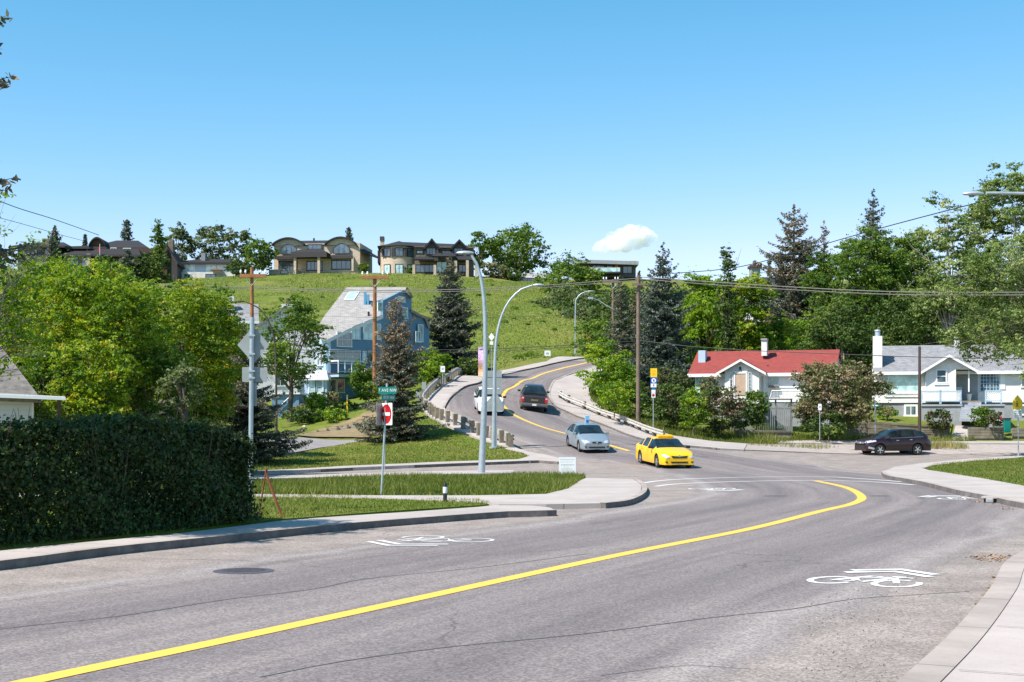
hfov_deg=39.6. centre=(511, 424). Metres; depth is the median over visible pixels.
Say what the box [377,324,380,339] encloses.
window
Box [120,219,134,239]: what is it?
spruce tree
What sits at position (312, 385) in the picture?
window
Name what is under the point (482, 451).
street lamp
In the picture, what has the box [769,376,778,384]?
window
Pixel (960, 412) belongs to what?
porch
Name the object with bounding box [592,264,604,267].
window
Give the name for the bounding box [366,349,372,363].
balcony door
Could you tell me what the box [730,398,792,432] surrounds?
picket fence
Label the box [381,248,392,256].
window
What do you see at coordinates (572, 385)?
sidewalk
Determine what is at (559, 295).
deciduous tree
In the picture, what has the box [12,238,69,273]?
house
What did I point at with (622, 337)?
spruce tree
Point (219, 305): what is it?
maple tree
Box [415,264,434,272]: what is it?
window
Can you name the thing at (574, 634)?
tar seam
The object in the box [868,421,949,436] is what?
retaining wall
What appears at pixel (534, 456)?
sidewalk
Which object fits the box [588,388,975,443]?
grass
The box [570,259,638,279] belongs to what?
house
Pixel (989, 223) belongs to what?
poplar tree
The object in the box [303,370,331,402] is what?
sunroom
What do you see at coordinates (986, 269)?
poplar tree
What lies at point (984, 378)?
french door
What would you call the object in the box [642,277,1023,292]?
overhead wire
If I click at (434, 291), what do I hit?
overhead wire
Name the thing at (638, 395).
utility pole
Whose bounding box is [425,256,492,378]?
spruce tree
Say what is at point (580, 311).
deciduous tree
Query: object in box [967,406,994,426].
shrub
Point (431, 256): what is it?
house
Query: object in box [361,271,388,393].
utility pole
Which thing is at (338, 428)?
retaining wall
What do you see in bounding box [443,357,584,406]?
kerb
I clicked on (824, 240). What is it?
spruce tree
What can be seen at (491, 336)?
road sign
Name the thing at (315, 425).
ground
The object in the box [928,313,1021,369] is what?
poplar tree
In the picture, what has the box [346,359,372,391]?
shrub
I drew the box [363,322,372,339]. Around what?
window
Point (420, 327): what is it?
window
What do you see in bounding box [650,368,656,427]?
bus stop sign
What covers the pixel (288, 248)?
window
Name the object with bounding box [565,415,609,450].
car
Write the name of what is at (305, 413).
shrub
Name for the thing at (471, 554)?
tar seam
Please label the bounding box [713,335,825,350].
deciduous tree
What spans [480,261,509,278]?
shrub
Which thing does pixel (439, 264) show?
window
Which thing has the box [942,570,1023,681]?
sidewalk
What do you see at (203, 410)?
bushy tree
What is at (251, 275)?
utility pole
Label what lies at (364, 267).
shrub
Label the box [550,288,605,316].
deciduous tree
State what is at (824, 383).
lilac bush
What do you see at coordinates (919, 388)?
utility pole
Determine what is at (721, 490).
bicycle marking
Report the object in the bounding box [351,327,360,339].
window
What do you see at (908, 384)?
window
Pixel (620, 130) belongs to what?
sky
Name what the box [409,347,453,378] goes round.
shrub
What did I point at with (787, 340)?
deciduous tree
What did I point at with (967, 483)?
sidewalk
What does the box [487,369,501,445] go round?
road sign
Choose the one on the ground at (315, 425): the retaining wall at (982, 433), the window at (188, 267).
the retaining wall at (982, 433)
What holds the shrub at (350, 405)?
on the ground at (315, 425)
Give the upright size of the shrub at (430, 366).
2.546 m
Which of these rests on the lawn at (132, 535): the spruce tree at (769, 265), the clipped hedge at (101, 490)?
the clipped hedge at (101, 490)
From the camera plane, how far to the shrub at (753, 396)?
102.28 m
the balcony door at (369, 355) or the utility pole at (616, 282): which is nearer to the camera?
the balcony door at (369, 355)
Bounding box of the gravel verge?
[744,444,1023,454]
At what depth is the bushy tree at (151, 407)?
51.42 m
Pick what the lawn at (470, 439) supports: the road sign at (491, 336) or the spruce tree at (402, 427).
the spruce tree at (402, 427)
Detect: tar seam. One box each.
[2,554,580,628]
[261,591,966,676]
[439,544,599,554]
[606,665,747,674]
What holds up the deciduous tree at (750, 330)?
on the ground at (315, 425)
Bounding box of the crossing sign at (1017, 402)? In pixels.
[1013,395,1021,455]
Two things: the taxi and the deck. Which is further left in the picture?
the taxi
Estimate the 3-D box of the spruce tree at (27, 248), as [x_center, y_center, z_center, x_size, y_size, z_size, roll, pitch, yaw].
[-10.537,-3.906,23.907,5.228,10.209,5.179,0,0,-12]
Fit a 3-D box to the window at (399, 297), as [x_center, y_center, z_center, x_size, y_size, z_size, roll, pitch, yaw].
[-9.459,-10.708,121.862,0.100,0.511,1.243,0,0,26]
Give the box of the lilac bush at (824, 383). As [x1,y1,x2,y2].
[783,358,899,438]
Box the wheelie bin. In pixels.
[1002,418,1011,431]
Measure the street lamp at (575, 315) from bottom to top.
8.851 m
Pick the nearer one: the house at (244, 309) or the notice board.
the notice board
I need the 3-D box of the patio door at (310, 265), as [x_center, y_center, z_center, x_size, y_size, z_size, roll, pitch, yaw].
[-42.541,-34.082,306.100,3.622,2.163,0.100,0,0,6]
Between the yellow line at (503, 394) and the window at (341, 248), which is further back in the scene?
the window at (341, 248)
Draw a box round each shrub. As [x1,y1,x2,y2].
[224,258,255,275]
[279,405,313,424]
[299,406,338,422]
[302,392,329,414]
[319,391,341,406]
[321,408,348,421]
[329,400,359,410]
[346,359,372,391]
[352,380,379,401]
[357,262,368,272]
[405,358,447,385]
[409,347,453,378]
[451,356,477,375]
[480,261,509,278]
[504,268,526,280]
[574,334,633,396]
[590,353,635,411]
[594,379,635,417]
[617,378,651,419]
[644,360,696,419]
[644,381,695,429]
[678,384,711,434]
[694,382,749,438]
[699,375,722,419]
[727,398,760,429]
[744,389,771,429]
[797,410,857,440]
[876,406,898,419]
[924,408,952,436]
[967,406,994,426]
[984,411,1003,431]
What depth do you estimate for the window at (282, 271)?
302.66 m
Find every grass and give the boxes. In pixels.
[164,272,586,378]
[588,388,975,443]
[747,440,834,448]
[930,436,968,448]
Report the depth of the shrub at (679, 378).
107.64 m
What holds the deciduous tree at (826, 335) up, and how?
on the ground at (315, 425)
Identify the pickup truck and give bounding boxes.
[518,383,549,411]
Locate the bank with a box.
[298,402,414,436]
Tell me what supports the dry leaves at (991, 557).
on the road
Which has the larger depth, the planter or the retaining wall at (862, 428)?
the planter
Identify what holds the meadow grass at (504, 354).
on the ground at (315, 425)
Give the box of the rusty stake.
[259,469,282,516]
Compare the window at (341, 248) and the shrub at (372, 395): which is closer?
the shrub at (372, 395)
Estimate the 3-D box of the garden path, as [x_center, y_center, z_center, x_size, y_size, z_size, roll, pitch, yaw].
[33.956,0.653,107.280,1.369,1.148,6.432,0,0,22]
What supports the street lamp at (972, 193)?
on the lawn at (991, 470)
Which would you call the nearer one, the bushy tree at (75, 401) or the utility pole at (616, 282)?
the bushy tree at (75, 401)
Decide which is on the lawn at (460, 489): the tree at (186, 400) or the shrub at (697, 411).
the tree at (186, 400)
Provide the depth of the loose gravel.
13.83 m
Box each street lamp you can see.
[235,300,278,432]
[456,251,487,472]
[489,283,543,448]
[575,291,592,355]
[962,191,1023,196]
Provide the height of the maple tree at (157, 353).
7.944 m
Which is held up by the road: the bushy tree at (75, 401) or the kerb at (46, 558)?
the kerb at (46, 558)
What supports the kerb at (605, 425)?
on the road
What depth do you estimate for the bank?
96.36 m
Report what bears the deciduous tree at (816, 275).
on the ground at (315, 425)
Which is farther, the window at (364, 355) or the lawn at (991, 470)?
the window at (364, 355)
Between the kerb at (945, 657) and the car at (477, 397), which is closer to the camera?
the kerb at (945, 657)
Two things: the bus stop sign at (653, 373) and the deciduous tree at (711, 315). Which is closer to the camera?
the bus stop sign at (653, 373)
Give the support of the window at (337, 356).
in the house at (351, 311)
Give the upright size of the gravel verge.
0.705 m
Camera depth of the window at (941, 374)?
112.49 m
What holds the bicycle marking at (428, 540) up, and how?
on the road
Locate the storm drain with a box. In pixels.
[981,496,1023,502]
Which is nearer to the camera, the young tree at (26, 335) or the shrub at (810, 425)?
the young tree at (26, 335)
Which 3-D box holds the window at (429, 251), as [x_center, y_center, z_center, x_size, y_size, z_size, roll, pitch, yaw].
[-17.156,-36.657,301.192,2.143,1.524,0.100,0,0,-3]
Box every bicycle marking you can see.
[366,535,493,545]
[688,488,741,490]
[807,569,935,586]
[918,495,975,499]
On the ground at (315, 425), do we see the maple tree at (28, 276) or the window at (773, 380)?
the maple tree at (28, 276)
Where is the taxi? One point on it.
(659, 451)
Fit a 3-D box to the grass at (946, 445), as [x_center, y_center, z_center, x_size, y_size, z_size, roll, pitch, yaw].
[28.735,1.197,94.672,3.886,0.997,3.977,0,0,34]
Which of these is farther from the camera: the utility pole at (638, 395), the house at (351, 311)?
the house at (351, 311)
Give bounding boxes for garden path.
[952,425,974,440]
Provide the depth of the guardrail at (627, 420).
102.68 m
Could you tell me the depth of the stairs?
108.20 m
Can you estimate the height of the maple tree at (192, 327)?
8.674 m
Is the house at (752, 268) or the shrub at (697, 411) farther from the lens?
the house at (752, 268)
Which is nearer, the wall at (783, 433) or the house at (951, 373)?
the wall at (783, 433)
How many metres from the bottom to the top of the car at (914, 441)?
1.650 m
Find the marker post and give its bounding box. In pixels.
[346,395,347,412]
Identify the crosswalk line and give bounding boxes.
[644,477,899,482]
[657,480,913,485]
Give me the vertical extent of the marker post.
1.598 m
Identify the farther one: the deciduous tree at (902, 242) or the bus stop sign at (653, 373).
the deciduous tree at (902, 242)
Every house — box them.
[0,347,65,422]
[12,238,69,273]
[60,237,184,280]
[180,253,241,278]
[216,296,258,359]
[249,298,316,399]
[269,236,377,274]
[314,287,430,403]
[377,236,477,276]
[512,270,550,280]
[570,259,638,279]
[687,338,841,425]
[742,261,789,321]
[872,329,1023,420]
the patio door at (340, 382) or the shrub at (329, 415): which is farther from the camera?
the patio door at (340, 382)
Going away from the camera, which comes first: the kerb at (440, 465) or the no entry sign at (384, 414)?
the no entry sign at (384, 414)
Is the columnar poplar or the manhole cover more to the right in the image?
the manhole cover
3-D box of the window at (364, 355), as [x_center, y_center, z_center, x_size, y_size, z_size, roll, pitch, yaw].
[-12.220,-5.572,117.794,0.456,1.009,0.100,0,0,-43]
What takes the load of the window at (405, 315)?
in the house at (351, 311)
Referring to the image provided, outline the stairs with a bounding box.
[285,402,306,412]
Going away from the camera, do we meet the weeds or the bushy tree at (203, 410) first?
the bushy tree at (203, 410)
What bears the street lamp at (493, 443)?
on the lawn at (470, 439)
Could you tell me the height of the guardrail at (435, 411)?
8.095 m
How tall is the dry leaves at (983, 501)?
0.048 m
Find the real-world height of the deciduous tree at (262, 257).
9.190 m
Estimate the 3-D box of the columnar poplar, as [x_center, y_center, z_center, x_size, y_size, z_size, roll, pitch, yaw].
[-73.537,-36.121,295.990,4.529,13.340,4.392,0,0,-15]
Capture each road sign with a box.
[440,366,444,383]
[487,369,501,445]
[489,333,493,370]
[544,351,550,355]
[818,404,821,439]
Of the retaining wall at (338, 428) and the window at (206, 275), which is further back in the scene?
the window at (206, 275)
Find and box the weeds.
[261,274,556,358]
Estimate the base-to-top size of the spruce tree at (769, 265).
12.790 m
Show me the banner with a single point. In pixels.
(480, 358)
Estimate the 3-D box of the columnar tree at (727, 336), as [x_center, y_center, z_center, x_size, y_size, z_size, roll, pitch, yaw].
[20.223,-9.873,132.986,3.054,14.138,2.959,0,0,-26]
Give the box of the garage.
[272,392,307,416]
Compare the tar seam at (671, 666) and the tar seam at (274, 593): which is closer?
the tar seam at (671, 666)
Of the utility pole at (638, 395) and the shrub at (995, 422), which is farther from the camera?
the shrub at (995, 422)
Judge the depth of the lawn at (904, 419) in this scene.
110.29 m
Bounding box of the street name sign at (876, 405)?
[871,401,878,433]
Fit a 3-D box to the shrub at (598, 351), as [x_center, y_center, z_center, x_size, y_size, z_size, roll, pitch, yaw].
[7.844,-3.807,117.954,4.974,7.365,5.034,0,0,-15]
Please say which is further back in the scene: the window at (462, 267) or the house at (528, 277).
the house at (528, 277)
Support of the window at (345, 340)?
in the house at (351, 311)
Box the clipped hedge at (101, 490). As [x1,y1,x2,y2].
[0,406,269,544]
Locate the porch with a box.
[921,387,1004,426]
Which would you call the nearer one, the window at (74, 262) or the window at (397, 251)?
the window at (74, 262)
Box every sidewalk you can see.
[0,505,553,558]
[20,478,640,508]
[70,447,558,475]
[422,356,582,449]
[550,364,746,450]
[779,440,1023,444]
[885,455,1023,501]
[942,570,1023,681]
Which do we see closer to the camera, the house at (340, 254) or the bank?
the bank
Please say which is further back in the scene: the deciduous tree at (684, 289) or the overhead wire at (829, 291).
the deciduous tree at (684, 289)
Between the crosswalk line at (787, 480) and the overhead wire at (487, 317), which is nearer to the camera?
the crosswalk line at (787, 480)
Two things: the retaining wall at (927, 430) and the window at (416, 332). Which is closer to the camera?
the retaining wall at (927, 430)
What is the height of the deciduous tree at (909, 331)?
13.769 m
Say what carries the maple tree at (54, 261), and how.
on the ground at (315, 425)
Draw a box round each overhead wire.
[1,218,82,240]
[2,202,97,234]
[127,280,636,292]
[128,278,636,290]
[237,310,633,317]
[287,341,634,350]
[297,344,627,352]
[640,340,1021,358]
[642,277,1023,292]
[642,279,1018,295]
[674,190,1023,273]
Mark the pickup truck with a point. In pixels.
(533, 395)
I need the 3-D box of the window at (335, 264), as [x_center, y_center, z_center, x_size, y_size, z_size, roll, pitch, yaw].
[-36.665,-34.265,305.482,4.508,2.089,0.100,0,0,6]
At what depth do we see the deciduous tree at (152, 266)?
288.58 m
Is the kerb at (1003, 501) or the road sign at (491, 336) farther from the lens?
the road sign at (491, 336)
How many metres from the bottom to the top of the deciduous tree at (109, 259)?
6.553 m
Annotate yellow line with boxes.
[11,481,865,681]
[502,362,629,450]
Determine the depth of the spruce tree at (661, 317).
117.14 m
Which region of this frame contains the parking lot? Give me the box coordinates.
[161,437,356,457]
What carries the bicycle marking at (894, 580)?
on the road
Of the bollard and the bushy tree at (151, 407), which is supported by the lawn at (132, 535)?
the bollard
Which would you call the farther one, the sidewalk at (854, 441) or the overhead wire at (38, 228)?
the overhead wire at (38, 228)
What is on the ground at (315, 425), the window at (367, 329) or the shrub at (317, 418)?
the shrub at (317, 418)
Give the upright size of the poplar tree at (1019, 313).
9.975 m
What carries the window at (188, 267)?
in the house at (203, 267)
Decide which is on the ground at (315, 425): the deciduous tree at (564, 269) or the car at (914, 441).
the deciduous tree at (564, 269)
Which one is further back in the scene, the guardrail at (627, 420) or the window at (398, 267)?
the window at (398, 267)
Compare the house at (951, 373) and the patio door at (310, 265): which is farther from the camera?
the patio door at (310, 265)
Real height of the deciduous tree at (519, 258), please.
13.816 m
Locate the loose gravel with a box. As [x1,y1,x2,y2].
[805,576,933,681]
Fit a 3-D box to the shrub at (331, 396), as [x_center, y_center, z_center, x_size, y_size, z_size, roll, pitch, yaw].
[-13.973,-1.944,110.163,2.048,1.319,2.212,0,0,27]
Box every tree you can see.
[0,8,45,269]
[0,191,62,380]
[0,242,139,439]
[0,258,100,465]
[11,255,180,410]
[16,341,89,471]
[39,336,140,420]
[43,225,63,278]
[82,234,87,245]
[89,255,117,282]
[102,315,223,416]
[102,339,200,473]
[110,249,143,282]
[116,274,261,466]
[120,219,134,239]
[132,250,171,282]
[151,358,211,479]
[163,221,201,260]
[173,337,240,425]
[184,297,246,425]
[193,220,236,259]
[209,324,312,464]
[224,228,251,266]
[242,234,281,273]
[246,290,335,421]
[345,227,353,239]
[350,297,449,442]
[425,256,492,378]
[466,231,494,269]
[482,222,555,273]
[530,280,585,309]
[532,249,606,293]
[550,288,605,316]
[559,288,608,320]
[564,313,625,357]
[579,298,635,328]
[582,277,664,352]
[601,275,642,378]
[617,242,699,411]
[617,270,652,366]
[646,296,719,348]
[660,283,704,337]
[668,308,714,365]
[674,266,749,364]
[711,242,740,350]
[711,271,780,350]
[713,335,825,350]
[744,204,831,345]
[749,311,813,350]
[766,256,773,291]
[789,243,869,364]
[795,293,883,397]
[815,220,832,299]
[821,219,914,375]
[840,188,901,335]
[865,282,989,387]
[868,227,946,344]
[903,190,991,344]
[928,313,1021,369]
[934,227,1023,361]
[955,273,1023,344]
[959,157,1023,332]
[989,305,1023,383]
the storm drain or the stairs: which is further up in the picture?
the stairs
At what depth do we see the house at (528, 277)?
304.97 m
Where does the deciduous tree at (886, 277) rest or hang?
on the ground at (315, 425)
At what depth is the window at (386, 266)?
302.66 m
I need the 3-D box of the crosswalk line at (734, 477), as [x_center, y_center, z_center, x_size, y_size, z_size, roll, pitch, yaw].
[9.512,2.097,53.983,9.849,0.006,6.326,0,0,0]
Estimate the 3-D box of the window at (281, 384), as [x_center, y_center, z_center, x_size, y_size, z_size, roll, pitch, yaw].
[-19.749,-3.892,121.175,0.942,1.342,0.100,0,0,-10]
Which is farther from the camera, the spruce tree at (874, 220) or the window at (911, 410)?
the spruce tree at (874, 220)
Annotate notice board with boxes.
[559,457,575,473]
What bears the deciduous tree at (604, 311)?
on the ground at (315, 425)
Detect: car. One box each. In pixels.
[474,387,505,413]
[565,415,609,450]
[853,428,930,454]
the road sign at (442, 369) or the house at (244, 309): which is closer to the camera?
the road sign at (442, 369)
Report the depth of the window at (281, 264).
306.75 m
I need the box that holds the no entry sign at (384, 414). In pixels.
[376,383,396,493]
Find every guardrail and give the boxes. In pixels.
[419,367,513,447]
[558,391,664,435]
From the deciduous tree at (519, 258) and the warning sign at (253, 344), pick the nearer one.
the warning sign at (253, 344)
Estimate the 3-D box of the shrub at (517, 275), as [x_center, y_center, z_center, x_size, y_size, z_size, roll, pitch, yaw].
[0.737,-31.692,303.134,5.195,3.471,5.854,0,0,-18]
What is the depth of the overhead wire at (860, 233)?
126.54 m
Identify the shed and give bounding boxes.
[149,399,196,439]
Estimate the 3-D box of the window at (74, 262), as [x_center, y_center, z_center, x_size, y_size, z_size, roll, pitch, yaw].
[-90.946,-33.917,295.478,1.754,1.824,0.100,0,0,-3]
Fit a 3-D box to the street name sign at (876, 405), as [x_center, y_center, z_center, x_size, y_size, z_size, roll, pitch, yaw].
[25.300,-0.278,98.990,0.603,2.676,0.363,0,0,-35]
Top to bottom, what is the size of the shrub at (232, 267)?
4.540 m
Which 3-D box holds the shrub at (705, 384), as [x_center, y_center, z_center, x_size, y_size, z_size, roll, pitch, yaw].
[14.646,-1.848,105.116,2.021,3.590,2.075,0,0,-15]
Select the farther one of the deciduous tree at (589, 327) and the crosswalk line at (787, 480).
the deciduous tree at (589, 327)
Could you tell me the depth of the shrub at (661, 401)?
99.60 m
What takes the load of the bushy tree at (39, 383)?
on the ground at (315, 425)
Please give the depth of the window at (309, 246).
305.78 m
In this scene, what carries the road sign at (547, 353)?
on the ground at (315, 425)
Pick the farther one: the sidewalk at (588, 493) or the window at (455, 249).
the window at (455, 249)
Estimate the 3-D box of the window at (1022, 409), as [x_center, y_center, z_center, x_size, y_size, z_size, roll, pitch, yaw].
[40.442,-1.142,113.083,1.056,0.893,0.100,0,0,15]
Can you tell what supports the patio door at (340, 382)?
in the house at (351, 311)
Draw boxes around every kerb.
[0,510,556,569]
[227,460,558,474]
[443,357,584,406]
[548,365,716,449]
[600,478,646,508]
[881,471,1023,508]
[897,551,1023,681]
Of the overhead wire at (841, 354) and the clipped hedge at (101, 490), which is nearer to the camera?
the clipped hedge at (101, 490)
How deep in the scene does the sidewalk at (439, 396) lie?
108.46 m
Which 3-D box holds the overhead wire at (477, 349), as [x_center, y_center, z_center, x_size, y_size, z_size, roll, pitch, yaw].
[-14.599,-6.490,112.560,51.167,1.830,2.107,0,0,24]
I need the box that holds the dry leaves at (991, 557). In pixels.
[965,554,1010,561]
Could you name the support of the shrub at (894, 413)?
on the ground at (315, 425)
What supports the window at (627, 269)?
in the house at (613, 269)
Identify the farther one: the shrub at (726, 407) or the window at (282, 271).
the window at (282, 271)
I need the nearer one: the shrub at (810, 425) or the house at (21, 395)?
the house at (21, 395)
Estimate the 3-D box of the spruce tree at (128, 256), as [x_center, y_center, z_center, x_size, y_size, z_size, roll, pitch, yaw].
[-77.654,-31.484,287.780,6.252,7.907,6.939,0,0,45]
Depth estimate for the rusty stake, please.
30.84 m
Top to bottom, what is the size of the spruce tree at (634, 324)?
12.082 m
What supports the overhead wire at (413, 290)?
attached to the utility pole at (638, 395)
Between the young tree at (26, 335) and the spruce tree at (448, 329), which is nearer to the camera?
the young tree at (26, 335)
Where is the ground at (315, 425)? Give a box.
[5,273,1023,458]
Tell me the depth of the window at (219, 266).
308.18 m
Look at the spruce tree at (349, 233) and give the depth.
344.73 m
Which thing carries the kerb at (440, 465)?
on the road
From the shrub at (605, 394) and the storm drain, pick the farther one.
the shrub at (605, 394)
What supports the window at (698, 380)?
in the house at (762, 370)
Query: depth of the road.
18.18 m
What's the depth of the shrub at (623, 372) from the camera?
107.40 m
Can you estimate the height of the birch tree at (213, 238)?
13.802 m
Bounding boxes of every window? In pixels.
[70,257,77,264]
[81,257,85,266]
[182,264,194,271]
[205,274,215,277]
[206,264,215,271]
[217,264,222,269]
[277,373,285,386]
[278,261,297,268]
[280,244,296,254]
[280,270,287,273]
[307,244,321,248]
[308,380,315,393]
[316,380,323,393]
[329,349,360,364]
[331,260,350,269]
[333,243,349,253]
[336,331,352,346]
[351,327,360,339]
[362,351,366,362]
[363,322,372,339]
[377,302,382,311]
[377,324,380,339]
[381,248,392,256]
[384,264,389,273]
[393,247,404,255]
[395,264,402,273]
[398,296,405,302]
[402,307,408,318]
[405,248,413,256]
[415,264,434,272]
[415,331,421,342]
[418,324,423,341]
[426,248,435,254]
[436,261,446,272]
[454,248,462,254]
[458,264,465,272]
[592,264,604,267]
[622,265,632,273]
[695,377,706,393]
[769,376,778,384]
[887,375,917,393]
[903,404,917,416]
[935,369,947,383]
[1014,404,1023,415]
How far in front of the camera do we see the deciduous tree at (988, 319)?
135.26 m
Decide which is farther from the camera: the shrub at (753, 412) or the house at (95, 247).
the house at (95, 247)
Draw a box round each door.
[297,380,303,392]
[306,261,322,270]
[331,379,336,392]
[337,378,344,392]
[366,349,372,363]
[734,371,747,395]
[979,374,990,391]
[989,374,1000,391]
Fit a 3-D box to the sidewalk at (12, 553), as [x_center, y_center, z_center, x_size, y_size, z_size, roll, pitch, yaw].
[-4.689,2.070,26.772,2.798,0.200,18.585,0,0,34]
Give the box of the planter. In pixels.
[966,394,971,400]
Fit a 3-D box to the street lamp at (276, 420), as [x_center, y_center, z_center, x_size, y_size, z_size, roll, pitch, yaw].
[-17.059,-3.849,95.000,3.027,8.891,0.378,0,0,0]
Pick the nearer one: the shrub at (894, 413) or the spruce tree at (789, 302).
the shrub at (894, 413)
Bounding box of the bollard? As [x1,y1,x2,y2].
[443,483,446,500]
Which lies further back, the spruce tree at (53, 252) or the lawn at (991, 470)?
the spruce tree at (53, 252)
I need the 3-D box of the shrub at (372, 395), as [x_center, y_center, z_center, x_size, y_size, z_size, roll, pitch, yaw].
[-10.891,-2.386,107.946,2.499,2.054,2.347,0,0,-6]
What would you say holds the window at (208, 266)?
in the house at (203, 267)
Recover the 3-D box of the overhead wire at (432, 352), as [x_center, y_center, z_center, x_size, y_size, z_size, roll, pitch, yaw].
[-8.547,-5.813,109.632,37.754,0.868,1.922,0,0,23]
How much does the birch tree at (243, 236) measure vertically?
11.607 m
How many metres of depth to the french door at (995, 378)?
113.54 m
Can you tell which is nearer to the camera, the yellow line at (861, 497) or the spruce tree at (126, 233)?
the yellow line at (861, 497)
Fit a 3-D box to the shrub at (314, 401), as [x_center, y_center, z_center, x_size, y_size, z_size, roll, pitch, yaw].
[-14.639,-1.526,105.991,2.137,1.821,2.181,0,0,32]
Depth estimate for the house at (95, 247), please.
298.62 m
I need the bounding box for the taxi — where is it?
[636,435,693,467]
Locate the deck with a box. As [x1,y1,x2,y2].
[769,390,801,425]
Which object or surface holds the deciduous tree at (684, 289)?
on the ground at (315, 425)
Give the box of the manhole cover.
[213,568,273,573]
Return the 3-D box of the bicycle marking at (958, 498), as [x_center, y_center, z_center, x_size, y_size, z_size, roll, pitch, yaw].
[12.607,2.092,40.751,1.762,0.004,2.198,0,0,-20]
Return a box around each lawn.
[0,497,488,550]
[36,418,525,470]
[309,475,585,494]
[853,416,952,433]
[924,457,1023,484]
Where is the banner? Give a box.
[478,347,482,376]
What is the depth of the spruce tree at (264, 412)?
69.31 m
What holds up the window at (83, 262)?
in the house at (95, 247)
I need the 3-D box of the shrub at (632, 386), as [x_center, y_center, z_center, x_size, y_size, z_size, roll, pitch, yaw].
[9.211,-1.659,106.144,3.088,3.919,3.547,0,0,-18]
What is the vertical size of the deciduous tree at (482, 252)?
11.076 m
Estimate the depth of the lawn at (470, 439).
79.40 m
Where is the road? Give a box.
[0,358,1023,681]
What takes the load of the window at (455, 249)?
in the house at (431, 256)
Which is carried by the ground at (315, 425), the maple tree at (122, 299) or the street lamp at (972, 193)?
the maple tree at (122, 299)
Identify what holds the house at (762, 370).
on the ground at (315, 425)
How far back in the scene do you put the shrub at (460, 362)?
127.37 m
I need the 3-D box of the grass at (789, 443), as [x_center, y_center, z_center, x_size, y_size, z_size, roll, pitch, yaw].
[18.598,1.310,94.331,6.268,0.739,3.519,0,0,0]
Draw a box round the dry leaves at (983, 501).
[958,496,1010,510]
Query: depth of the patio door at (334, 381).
115.71 m
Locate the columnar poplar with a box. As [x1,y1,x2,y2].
[149,219,168,271]
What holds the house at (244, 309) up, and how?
on the ground at (315, 425)
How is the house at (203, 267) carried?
on the ground at (315, 425)
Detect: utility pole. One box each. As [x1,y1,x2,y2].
[240,267,266,316]
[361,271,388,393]
[588,277,618,334]
[632,275,644,421]
[918,346,920,430]
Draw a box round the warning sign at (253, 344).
[238,317,268,502]
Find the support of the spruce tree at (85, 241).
on the ground at (315, 425)
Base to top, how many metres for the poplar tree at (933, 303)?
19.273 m
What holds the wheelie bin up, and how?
on the ground at (315, 425)
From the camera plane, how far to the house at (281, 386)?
121.20 m
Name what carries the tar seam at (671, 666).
on the road
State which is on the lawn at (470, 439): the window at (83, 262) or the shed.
the shed
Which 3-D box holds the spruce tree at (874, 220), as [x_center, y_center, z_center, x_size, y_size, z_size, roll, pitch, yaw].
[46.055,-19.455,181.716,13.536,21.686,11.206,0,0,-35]
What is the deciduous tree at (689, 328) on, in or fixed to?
on the ground at (315, 425)
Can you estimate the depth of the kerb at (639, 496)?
37.13 m
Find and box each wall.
[316,425,357,431]
[734,430,790,437]
[844,422,867,436]
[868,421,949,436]
[968,427,1003,439]
[1012,428,1023,438]
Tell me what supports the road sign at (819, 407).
on the gravel verge
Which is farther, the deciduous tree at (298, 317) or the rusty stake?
the deciduous tree at (298, 317)
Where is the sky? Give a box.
[0,0,1023,283]
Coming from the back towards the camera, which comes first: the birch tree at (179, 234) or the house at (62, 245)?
the birch tree at (179, 234)
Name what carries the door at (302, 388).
in the house at (281, 386)
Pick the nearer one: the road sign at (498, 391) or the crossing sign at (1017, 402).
the road sign at (498, 391)
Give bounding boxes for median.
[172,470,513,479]
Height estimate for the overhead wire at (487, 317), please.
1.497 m
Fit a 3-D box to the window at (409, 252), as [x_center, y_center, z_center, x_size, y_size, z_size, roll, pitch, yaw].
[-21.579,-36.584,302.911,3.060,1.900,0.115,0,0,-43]
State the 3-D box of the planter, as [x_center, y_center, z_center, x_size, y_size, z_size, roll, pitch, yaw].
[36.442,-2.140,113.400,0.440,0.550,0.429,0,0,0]
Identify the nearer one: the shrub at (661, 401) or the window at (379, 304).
the shrub at (661, 401)

